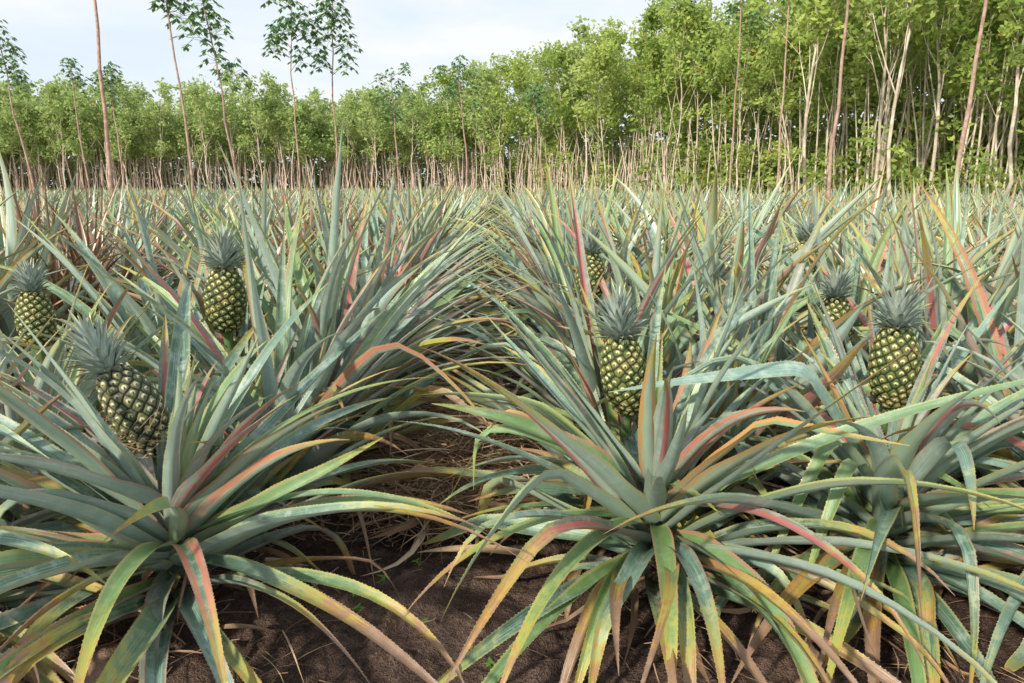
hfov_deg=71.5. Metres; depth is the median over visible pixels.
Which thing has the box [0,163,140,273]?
pineapple plant
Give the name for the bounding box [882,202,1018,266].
pineapple plant
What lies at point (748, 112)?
rubber tree
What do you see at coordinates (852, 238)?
pineapple plant
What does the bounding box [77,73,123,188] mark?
rubber tree
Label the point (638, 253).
pineapple plant
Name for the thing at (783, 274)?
pineapple plant
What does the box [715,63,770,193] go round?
rubber tree
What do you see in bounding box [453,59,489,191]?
rubber tree
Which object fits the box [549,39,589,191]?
rubber tree
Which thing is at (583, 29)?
rubber tree
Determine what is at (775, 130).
rubber tree
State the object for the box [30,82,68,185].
rubber tree
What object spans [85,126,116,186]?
rubber tree
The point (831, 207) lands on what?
pineapple plant
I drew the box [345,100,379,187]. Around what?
rubber tree
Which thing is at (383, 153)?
rubber tree
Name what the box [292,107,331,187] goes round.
rubber tree
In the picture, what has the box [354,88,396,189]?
rubber tree
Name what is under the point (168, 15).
young rubber tree
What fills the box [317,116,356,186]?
rubber tree
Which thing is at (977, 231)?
pineapple plant
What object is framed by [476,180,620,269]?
pineapple plant
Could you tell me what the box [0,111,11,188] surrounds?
rubber tree
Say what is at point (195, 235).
pineapple plant
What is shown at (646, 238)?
pineapple plant
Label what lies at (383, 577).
weed seedling
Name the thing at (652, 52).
rubber tree
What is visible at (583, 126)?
rubber tree
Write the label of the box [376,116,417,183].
rubber tree
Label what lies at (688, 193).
pineapple plant
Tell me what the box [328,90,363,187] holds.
rubber tree
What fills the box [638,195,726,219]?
pineapple plant
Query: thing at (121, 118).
rubber tree
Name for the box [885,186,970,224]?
pineapple plant
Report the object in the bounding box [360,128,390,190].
rubber tree
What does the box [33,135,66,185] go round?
rubber tree
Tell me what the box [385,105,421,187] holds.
rubber tree
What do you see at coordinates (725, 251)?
pineapple plant
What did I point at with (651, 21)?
rubber tree
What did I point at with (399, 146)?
rubber tree
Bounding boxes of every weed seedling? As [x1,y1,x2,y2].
[351,602,365,611]
[376,573,387,582]
[483,657,495,668]
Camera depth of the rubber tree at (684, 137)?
52.26 m
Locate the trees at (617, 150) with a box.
[0,7,1023,199]
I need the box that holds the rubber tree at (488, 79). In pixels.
[453,60,506,189]
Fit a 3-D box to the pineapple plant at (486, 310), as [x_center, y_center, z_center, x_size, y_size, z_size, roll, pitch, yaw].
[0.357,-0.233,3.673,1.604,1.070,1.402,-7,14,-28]
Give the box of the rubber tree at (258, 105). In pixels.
[230,75,281,188]
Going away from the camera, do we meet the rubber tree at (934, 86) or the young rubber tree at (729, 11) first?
the young rubber tree at (729, 11)
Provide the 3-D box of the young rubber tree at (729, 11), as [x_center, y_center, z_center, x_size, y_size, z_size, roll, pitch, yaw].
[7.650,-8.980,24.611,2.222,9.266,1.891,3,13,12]
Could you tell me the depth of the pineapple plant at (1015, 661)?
1.79 m
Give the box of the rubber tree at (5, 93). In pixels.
[0,80,25,187]
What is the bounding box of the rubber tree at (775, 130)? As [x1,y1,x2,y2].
[752,0,806,189]
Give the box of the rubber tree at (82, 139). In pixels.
[47,112,92,190]
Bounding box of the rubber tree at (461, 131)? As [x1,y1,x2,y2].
[439,100,471,190]
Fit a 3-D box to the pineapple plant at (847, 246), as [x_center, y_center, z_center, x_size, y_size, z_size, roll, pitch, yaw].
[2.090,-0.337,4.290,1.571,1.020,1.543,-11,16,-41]
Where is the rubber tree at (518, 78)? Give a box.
[504,66,536,189]
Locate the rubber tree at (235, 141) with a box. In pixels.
[207,94,243,165]
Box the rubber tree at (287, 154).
[281,106,307,166]
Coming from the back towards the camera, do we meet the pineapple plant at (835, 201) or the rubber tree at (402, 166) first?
the rubber tree at (402, 166)
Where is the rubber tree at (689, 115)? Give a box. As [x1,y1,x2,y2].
[650,48,727,186]
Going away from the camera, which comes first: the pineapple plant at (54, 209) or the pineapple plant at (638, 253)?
the pineapple plant at (638, 253)
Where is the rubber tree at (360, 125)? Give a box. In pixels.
[348,82,400,186]
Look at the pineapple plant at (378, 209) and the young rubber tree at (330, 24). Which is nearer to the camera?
the pineapple plant at (378, 209)
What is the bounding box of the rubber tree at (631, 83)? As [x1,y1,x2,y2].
[618,50,661,192]
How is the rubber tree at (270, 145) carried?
on the ground
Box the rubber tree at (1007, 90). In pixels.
[945,0,1023,195]
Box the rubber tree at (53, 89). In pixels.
[27,73,89,190]
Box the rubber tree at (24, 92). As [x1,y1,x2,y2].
[3,80,43,182]
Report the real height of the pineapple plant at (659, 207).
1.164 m
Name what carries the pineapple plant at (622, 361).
on the ground
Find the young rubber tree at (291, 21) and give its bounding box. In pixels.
[260,0,323,196]
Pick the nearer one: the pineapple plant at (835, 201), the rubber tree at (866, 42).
the pineapple plant at (835, 201)
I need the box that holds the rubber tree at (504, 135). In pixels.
[465,100,510,191]
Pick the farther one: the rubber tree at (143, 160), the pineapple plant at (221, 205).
the rubber tree at (143, 160)
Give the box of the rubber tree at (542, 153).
[525,97,565,187]
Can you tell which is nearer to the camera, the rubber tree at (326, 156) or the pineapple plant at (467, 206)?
the pineapple plant at (467, 206)
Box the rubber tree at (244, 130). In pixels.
[228,95,273,189]
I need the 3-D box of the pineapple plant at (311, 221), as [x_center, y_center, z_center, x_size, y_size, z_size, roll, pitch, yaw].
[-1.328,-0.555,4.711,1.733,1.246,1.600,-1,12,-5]
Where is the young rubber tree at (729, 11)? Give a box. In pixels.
[724,0,766,196]
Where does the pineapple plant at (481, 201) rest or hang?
on the ground
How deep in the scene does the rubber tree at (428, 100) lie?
71.84 m
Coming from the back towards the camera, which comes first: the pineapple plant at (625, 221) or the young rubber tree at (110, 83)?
the young rubber tree at (110, 83)
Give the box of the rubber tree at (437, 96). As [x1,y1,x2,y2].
[427,81,463,176]
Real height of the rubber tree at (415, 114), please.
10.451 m
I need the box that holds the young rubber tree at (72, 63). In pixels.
[55,57,96,195]
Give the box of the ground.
[0,187,1023,682]
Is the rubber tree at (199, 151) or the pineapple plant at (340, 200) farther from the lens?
the rubber tree at (199, 151)
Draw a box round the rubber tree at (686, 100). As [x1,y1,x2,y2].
[666,17,743,190]
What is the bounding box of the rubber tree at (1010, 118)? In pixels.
[922,0,1023,184]
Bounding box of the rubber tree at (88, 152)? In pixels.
[69,130,102,189]
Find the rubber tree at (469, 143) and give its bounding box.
[466,63,508,183]
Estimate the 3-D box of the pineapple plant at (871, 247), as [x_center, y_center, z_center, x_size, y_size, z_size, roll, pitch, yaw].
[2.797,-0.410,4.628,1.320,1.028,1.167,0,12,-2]
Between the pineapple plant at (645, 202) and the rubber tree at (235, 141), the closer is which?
the pineapple plant at (645, 202)
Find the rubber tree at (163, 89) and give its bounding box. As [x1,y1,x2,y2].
[136,77,179,190]
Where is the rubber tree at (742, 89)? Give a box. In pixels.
[696,0,793,192]
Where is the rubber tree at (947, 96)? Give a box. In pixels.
[927,0,979,188]
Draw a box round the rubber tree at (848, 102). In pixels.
[819,6,875,186]
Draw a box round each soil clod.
[67,642,138,682]
[805,641,819,657]
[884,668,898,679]
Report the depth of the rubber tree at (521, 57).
65.56 m
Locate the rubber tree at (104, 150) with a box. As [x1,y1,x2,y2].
[94,133,122,180]
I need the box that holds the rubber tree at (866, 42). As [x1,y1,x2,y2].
[831,0,951,194]
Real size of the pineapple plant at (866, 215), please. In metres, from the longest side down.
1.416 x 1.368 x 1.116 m
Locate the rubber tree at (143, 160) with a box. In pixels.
[131,155,145,178]
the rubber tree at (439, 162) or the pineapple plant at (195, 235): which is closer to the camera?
the pineapple plant at (195, 235)
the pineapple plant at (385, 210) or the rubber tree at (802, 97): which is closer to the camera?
the pineapple plant at (385, 210)
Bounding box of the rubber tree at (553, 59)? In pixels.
[516,40,583,189]
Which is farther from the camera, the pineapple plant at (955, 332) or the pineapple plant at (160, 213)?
the pineapple plant at (160, 213)
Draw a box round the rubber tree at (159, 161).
[146,130,173,186]
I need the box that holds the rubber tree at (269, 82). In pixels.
[251,69,302,189]
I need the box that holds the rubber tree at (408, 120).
[395,94,421,170]
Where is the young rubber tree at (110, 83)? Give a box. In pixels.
[90,61,124,187]
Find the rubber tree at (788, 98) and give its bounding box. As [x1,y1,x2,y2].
[731,14,833,189]
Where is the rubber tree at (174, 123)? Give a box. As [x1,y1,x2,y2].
[158,101,178,182]
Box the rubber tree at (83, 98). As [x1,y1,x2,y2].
[73,89,102,183]
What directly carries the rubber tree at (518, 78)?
on the ground
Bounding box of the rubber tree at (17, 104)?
[0,94,44,165]
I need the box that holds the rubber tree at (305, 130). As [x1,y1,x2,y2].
[284,98,324,188]
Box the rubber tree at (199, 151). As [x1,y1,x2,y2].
[166,110,210,167]
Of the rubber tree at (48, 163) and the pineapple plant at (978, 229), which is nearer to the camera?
the pineapple plant at (978, 229)
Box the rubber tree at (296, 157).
[281,123,311,168]
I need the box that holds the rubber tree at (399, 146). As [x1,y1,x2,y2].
[369,111,416,167]
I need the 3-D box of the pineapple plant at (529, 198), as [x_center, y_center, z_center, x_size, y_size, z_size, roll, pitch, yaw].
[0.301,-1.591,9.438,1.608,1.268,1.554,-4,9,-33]
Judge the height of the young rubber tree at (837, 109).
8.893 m
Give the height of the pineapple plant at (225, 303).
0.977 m
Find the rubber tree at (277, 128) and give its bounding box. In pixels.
[255,90,297,191]
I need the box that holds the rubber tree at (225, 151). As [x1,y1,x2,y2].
[206,115,231,187]
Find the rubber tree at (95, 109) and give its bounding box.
[76,82,128,188]
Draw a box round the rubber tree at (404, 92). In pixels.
[392,84,419,187]
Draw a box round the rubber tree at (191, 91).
[170,74,230,188]
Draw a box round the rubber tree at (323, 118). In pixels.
[315,110,339,189]
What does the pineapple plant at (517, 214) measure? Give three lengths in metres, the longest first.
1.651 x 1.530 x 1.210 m
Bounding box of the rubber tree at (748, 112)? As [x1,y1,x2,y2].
[718,38,774,190]
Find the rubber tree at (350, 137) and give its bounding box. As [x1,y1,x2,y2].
[332,92,369,190]
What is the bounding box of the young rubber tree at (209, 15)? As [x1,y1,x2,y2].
[172,0,251,191]
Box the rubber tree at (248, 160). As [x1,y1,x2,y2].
[225,118,266,187]
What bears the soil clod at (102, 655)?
on the ground
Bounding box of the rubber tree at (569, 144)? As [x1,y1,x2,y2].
[542,118,582,170]
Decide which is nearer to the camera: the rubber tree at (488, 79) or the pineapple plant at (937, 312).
the pineapple plant at (937, 312)
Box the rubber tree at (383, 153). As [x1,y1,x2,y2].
[367,113,393,187]
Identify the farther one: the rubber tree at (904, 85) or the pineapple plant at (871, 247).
the rubber tree at (904, 85)
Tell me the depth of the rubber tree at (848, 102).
41.15 m
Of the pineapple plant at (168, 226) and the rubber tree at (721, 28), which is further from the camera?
the rubber tree at (721, 28)
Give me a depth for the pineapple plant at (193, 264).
3.67 m
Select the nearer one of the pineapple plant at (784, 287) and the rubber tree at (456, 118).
the pineapple plant at (784, 287)
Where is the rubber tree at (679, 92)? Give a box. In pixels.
[639,29,731,192]
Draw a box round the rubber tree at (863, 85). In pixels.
[846,0,931,188]
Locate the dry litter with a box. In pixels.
[1,333,1023,682]
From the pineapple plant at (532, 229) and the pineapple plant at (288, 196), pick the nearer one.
the pineapple plant at (532, 229)
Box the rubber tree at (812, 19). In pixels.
[744,0,853,199]
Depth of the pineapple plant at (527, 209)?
8.35 m
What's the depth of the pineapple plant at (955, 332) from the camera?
2.72 m
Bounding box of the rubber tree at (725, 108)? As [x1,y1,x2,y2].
[680,37,759,197]
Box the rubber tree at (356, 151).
[329,102,367,192]
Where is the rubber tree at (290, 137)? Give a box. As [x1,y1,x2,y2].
[279,103,313,190]
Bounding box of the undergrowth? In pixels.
[507,76,1023,202]
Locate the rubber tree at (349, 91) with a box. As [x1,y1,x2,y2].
[331,88,362,176]
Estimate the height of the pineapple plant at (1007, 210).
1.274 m
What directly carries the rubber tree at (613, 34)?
on the ground
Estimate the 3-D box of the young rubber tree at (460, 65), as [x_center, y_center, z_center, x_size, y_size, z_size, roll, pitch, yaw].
[-2.607,-10.033,34.633,2.649,7.067,3.057,0,12,0]
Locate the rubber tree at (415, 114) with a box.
[396,88,430,189]
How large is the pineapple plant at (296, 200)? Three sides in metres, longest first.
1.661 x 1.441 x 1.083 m
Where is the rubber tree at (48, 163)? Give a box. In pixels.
[23,130,61,187]
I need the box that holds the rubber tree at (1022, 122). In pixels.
[1015,119,1023,131]
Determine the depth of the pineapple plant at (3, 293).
3.04 m
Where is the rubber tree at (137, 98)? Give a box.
[119,90,157,189]
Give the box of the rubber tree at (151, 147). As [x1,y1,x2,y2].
[136,98,172,189]
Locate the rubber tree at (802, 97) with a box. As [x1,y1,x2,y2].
[776,0,856,198]
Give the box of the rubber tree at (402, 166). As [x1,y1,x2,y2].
[384,144,418,190]
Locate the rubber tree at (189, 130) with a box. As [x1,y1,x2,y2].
[173,95,207,181]
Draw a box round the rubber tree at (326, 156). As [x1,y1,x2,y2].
[317,122,348,184]
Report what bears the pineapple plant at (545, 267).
on the ground
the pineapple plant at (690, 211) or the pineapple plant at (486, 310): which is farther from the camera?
the pineapple plant at (690, 211)
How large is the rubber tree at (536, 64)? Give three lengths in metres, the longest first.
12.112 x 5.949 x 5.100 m
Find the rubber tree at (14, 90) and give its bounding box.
[0,80,34,185]
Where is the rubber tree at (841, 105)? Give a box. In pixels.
[796,1,887,189]
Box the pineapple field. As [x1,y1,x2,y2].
[0,176,1022,249]
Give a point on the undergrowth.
(850, 150)
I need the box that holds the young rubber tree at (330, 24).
[303,0,363,170]
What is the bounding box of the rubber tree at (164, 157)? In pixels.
[148,121,184,191]
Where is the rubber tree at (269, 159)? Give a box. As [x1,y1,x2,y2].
[240,106,283,177]
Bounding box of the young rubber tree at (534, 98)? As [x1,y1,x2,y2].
[522,82,554,191]
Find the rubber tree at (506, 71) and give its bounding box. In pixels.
[468,53,531,189]
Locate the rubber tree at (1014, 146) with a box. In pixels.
[994,125,1023,184]
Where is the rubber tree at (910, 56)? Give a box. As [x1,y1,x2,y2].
[838,0,975,190]
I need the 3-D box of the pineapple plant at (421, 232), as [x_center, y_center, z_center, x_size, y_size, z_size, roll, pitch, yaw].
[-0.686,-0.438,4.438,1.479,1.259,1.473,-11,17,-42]
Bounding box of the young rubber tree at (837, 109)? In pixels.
[827,0,848,199]
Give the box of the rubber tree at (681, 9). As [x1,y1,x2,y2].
[654,0,721,194]
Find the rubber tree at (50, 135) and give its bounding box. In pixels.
[30,92,73,189]
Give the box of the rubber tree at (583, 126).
[566,37,630,187]
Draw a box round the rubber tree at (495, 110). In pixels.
[475,99,509,188]
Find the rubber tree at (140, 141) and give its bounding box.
[114,111,147,187]
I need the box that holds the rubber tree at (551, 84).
[521,68,560,187]
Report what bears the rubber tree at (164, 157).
on the ground
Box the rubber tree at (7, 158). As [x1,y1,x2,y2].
[3,150,18,167]
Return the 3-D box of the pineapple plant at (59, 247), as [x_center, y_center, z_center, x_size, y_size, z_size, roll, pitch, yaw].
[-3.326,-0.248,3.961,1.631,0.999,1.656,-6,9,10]
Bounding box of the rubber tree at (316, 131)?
[309,114,332,187]
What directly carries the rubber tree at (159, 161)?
on the ground
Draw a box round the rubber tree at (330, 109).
[312,101,332,184]
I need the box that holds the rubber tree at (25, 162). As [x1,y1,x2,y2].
[1,83,38,188]
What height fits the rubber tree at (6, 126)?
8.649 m
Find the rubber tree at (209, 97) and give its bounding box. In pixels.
[199,86,234,186]
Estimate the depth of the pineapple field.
16.79 m
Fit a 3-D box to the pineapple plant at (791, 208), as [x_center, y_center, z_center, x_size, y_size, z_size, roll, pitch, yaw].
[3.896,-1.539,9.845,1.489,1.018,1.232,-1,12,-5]
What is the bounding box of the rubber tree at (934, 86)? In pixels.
[911,8,985,193]
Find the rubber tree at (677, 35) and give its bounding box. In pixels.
[615,24,714,190]
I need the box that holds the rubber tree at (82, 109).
[52,88,118,177]
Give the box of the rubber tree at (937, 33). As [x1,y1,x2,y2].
[878,0,997,197]
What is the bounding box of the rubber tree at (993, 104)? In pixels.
[940,0,1023,197]
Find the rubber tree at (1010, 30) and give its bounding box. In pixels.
[961,0,1023,196]
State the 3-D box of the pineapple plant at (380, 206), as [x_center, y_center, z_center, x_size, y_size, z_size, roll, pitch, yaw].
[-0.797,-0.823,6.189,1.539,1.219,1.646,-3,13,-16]
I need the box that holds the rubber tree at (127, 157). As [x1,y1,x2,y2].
[113,125,139,184]
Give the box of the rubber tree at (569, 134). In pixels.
[528,84,595,192]
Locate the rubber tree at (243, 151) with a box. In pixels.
[229,111,257,188]
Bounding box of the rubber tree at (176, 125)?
[163,115,194,183]
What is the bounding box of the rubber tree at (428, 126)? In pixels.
[414,112,444,185]
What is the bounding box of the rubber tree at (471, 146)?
[455,100,491,189]
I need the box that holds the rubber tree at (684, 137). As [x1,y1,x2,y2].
[649,39,704,189]
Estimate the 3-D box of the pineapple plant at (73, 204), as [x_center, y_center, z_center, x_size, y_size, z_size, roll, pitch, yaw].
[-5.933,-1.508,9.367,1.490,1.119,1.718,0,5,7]
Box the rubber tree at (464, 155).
[462,137,474,183]
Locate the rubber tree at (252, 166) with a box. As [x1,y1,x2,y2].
[231,133,261,189]
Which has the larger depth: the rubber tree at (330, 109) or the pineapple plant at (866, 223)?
the rubber tree at (330, 109)
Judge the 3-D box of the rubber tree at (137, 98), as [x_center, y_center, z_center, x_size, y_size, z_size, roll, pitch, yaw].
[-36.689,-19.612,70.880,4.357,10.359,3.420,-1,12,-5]
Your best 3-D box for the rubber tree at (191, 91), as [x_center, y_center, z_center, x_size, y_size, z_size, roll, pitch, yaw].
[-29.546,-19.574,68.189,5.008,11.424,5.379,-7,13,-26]
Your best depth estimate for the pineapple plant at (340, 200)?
10.53 m
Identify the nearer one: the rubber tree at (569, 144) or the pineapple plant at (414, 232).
the pineapple plant at (414, 232)
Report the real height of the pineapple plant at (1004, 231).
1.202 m
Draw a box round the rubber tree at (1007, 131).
[971,3,1023,198]
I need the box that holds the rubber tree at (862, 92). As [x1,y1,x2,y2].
[812,1,894,194]
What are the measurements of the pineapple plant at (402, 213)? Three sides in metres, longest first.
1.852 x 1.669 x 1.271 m
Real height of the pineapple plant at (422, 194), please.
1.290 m
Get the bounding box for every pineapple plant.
[0,153,176,392]
[0,155,176,376]
[0,160,192,328]
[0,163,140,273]
[0,169,318,454]
[0,186,86,391]
[0,209,110,368]
[0,256,206,521]
[0,258,227,547]
[0,281,527,682]
[0,312,184,682]
[2,185,110,228]
[4,204,124,271]
[11,161,379,414]
[14,162,121,236]
[15,307,487,622]
[17,184,85,236]
[17,191,224,321]
[21,168,158,246]
[24,197,103,232]
[26,165,566,590]
[31,179,192,282]
[31,195,122,250]
[35,213,135,265]
[40,193,105,231]
[57,228,94,281]
[59,122,548,585]
[67,181,207,297]
[70,174,208,257]
[70,196,227,281]
[75,183,166,231]
[85,218,444,525]
[88,160,359,330]
[90,185,173,245]
[92,176,375,337]
[97,183,173,218]
[106,195,170,231]
[116,197,189,278]
[121,173,249,240]
[121,186,208,231]
[139,202,231,246]
[140,179,255,244]
[142,156,532,480]
[153,214,278,277]
[165,170,294,250]
[168,166,414,279]
[177,184,276,232]
[186,190,318,241]
[193,176,308,249]
[194,191,248,233]
[215,184,321,235]
[228,182,317,240]
[235,201,385,279]
[237,185,309,222]
[239,163,396,291]
[239,171,526,386]
[246,182,315,216]
[249,174,518,398]
[267,195,347,231]
[272,212,383,245]
[275,191,349,221]
[292,165,522,386]
[304,170,506,359]
[305,200,346,221]
[312,182,386,227]
[316,190,399,234]
[321,189,371,223]
[322,188,506,333]
[346,202,516,350]
[347,194,400,244]
[349,182,413,231]
[353,181,449,230]
[354,165,508,304]
[358,175,499,276]
[358,234,811,618]
[367,175,506,312]
[374,166,814,524]
[377,171,514,291]
[381,174,510,281]
[385,185,492,271]
[395,190,486,252]
[400,266,1023,682]
[402,180,438,204]
[406,183,483,221]
[412,182,502,258]
[415,184,491,221]
[421,219,728,407]
[429,148,729,399]
[434,190,498,240]
[435,183,494,271]
[438,174,720,357]
[439,193,713,393]
[440,148,792,486]
[442,183,502,238]
[443,184,489,249]
[445,187,485,216]
[452,155,671,351]
[469,186,645,332]
[470,179,621,281]
[472,166,620,278]
[473,182,593,278]
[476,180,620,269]
[477,185,578,271]
[480,178,569,277]
[480,180,567,261]
[480,183,687,308]
[483,177,577,238]
[484,178,627,266]
[485,187,568,244]
[486,184,557,256]
[493,183,564,264]
[516,245,893,551]
[528,201,670,242]
[529,156,993,547]
[544,178,868,356]
[555,170,823,342]
[557,183,794,286]
[564,185,631,211]
[569,189,651,232]
[575,170,671,229]
[584,155,889,353]
[596,187,760,282]
[599,186,679,225]
[604,266,1023,682]
[605,154,793,297]
[611,210,729,252]
[624,192,708,229]
[627,192,693,213]
[638,187,705,240]
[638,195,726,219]
[641,191,726,233]
[650,268,1023,608]
[652,183,724,219]
[665,179,728,220]
[670,177,828,279]
[675,213,915,312]
[679,191,746,245]
[680,195,759,228]
[681,235,952,486]
[689,202,757,277]
[695,178,1020,382]
[701,210,755,259]
[708,188,810,234]
[718,181,802,230]
[718,183,883,249]
[724,187,878,259]
[727,192,842,287]
[728,183,885,291]
[743,196,798,212]
[746,213,853,299]
[746,221,787,299]
[748,220,1023,462]
[751,194,805,249]
[754,202,1004,329]
[757,162,967,277]
[760,196,837,222]
[765,212,875,250]
[767,192,838,218]
[773,177,882,229]
[778,171,1020,330]
[780,150,1020,484]
[795,190,864,225]
[803,179,900,236]
[807,211,1011,329]
[811,157,1023,383]
[811,176,1013,269]
[819,216,869,257]
[823,182,905,210]
[823,189,917,247]
[827,181,1023,487]
[827,190,923,240]
[841,184,940,246]
[842,198,1023,267]
[856,179,1022,391]
[860,178,939,228]
[860,303,1023,682]
[865,186,1021,285]
[869,189,985,235]
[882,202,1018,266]
[884,195,976,232]
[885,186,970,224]
[907,195,962,229]
[909,179,1009,243]
[930,233,1019,309]
[931,204,1000,255]
[935,197,1011,246]
[936,173,1021,299]
[938,184,1020,235]
[950,179,1019,218]
[964,170,1020,231]
[964,217,996,272]
[966,211,1018,252]
[972,213,1019,254]
[973,165,1023,269]
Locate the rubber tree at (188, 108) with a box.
[175,80,217,187]
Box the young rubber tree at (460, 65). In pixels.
[432,55,484,192]
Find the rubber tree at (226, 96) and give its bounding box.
[199,69,254,172]
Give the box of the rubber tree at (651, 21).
[627,0,685,191]
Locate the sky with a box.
[0,0,1019,186]
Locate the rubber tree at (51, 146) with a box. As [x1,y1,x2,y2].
[38,118,70,174]
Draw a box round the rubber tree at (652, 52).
[624,34,685,194]
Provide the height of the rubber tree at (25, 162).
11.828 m
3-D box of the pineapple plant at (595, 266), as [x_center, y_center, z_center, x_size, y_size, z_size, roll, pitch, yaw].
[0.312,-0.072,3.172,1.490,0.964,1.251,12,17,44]
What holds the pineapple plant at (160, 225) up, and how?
on the ground
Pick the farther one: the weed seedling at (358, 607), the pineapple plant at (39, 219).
the pineapple plant at (39, 219)
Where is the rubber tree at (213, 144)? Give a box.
[199,112,227,186]
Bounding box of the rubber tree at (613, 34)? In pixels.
[582,16,638,186]
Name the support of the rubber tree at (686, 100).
on the ground
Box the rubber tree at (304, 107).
[286,96,323,181]
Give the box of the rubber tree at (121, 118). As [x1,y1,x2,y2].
[101,103,145,188]
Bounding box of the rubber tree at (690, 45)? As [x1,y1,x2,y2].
[664,1,740,190]
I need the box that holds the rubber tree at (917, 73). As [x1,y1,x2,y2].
[869,0,977,195]
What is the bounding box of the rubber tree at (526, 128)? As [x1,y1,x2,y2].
[512,84,559,190]
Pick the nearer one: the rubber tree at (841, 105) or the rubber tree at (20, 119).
the rubber tree at (841, 105)
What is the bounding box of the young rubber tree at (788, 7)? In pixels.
[776,0,811,190]
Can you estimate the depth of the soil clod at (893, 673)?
1.61 m
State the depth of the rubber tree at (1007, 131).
30.58 m
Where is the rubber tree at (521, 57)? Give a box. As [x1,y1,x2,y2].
[485,48,537,185]
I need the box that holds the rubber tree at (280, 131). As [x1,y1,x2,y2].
[261,84,295,186]
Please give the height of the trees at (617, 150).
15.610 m
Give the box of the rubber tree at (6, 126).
[0,107,37,188]
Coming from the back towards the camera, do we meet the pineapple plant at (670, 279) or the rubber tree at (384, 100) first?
the rubber tree at (384, 100)
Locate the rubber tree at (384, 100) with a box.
[367,82,397,183]
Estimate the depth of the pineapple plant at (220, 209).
3.38 m
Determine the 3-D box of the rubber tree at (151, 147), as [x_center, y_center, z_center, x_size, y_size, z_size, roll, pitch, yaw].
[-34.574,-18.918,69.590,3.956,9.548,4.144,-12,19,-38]
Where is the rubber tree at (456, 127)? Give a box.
[429,113,467,185]
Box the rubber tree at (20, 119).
[11,100,47,188]
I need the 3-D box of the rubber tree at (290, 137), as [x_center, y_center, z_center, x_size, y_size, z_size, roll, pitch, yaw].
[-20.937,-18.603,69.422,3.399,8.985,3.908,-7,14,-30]
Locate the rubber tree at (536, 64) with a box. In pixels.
[518,45,577,191]
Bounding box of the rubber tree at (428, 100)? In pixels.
[414,98,449,186]
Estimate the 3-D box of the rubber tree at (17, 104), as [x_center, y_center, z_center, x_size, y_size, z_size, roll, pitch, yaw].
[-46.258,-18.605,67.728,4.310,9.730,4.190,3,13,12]
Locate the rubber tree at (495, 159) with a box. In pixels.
[482,130,510,187]
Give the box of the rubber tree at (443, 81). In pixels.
[408,65,472,187]
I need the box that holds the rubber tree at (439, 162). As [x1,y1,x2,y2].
[432,154,448,185]
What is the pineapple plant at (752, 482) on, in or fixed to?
on the ground
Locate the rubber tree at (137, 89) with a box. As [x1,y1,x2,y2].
[119,79,152,188]
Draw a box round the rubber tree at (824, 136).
[801,46,848,183]
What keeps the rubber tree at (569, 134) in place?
on the ground
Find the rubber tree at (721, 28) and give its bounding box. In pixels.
[705,0,805,195]
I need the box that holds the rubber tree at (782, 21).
[763,0,818,193]
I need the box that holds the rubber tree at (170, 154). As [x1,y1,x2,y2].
[150,131,178,188]
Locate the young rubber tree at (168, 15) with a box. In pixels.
[148,0,200,202]
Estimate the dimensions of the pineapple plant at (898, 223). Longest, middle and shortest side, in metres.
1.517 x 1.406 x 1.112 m
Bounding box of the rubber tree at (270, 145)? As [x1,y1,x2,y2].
[255,125,286,176]
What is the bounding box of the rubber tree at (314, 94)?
[300,87,325,173]
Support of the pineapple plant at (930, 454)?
on the ground
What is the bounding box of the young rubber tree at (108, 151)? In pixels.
[93,0,113,196]
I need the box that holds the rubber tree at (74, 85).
[64,80,93,164]
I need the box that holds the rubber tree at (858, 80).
[794,0,903,191]
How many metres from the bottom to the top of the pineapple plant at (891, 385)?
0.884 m
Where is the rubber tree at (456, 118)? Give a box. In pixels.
[433,88,467,186]
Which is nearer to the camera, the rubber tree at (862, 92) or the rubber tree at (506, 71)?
the rubber tree at (862, 92)
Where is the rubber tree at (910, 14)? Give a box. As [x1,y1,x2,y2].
[850,0,937,200]
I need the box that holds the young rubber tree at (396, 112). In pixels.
[371,62,418,192]
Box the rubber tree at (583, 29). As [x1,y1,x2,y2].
[559,14,620,193]
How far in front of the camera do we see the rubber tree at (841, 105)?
38.27 m
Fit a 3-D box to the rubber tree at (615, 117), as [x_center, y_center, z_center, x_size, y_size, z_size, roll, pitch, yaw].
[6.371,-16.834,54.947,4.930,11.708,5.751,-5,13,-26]
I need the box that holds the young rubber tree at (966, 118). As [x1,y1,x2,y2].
[952,0,987,194]
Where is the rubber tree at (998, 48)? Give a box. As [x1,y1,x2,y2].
[893,0,1022,195]
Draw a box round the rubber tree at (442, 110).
[419,98,464,189]
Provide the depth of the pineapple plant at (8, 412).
2.04 m
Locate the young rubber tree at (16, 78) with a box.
[0,19,35,191]
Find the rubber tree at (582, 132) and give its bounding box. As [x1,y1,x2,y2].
[558,68,603,189]
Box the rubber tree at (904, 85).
[859,0,958,195]
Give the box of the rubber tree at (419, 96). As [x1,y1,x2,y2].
[413,81,439,182]
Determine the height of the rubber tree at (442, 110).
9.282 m
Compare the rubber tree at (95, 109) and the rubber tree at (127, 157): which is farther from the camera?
the rubber tree at (127, 157)
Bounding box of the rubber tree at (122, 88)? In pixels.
[97,75,140,188]
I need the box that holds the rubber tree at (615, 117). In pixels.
[568,40,639,190]
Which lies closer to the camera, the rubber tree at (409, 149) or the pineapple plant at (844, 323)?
the pineapple plant at (844, 323)
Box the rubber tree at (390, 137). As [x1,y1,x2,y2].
[382,101,397,169]
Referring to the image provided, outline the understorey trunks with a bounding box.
[632,27,1023,201]

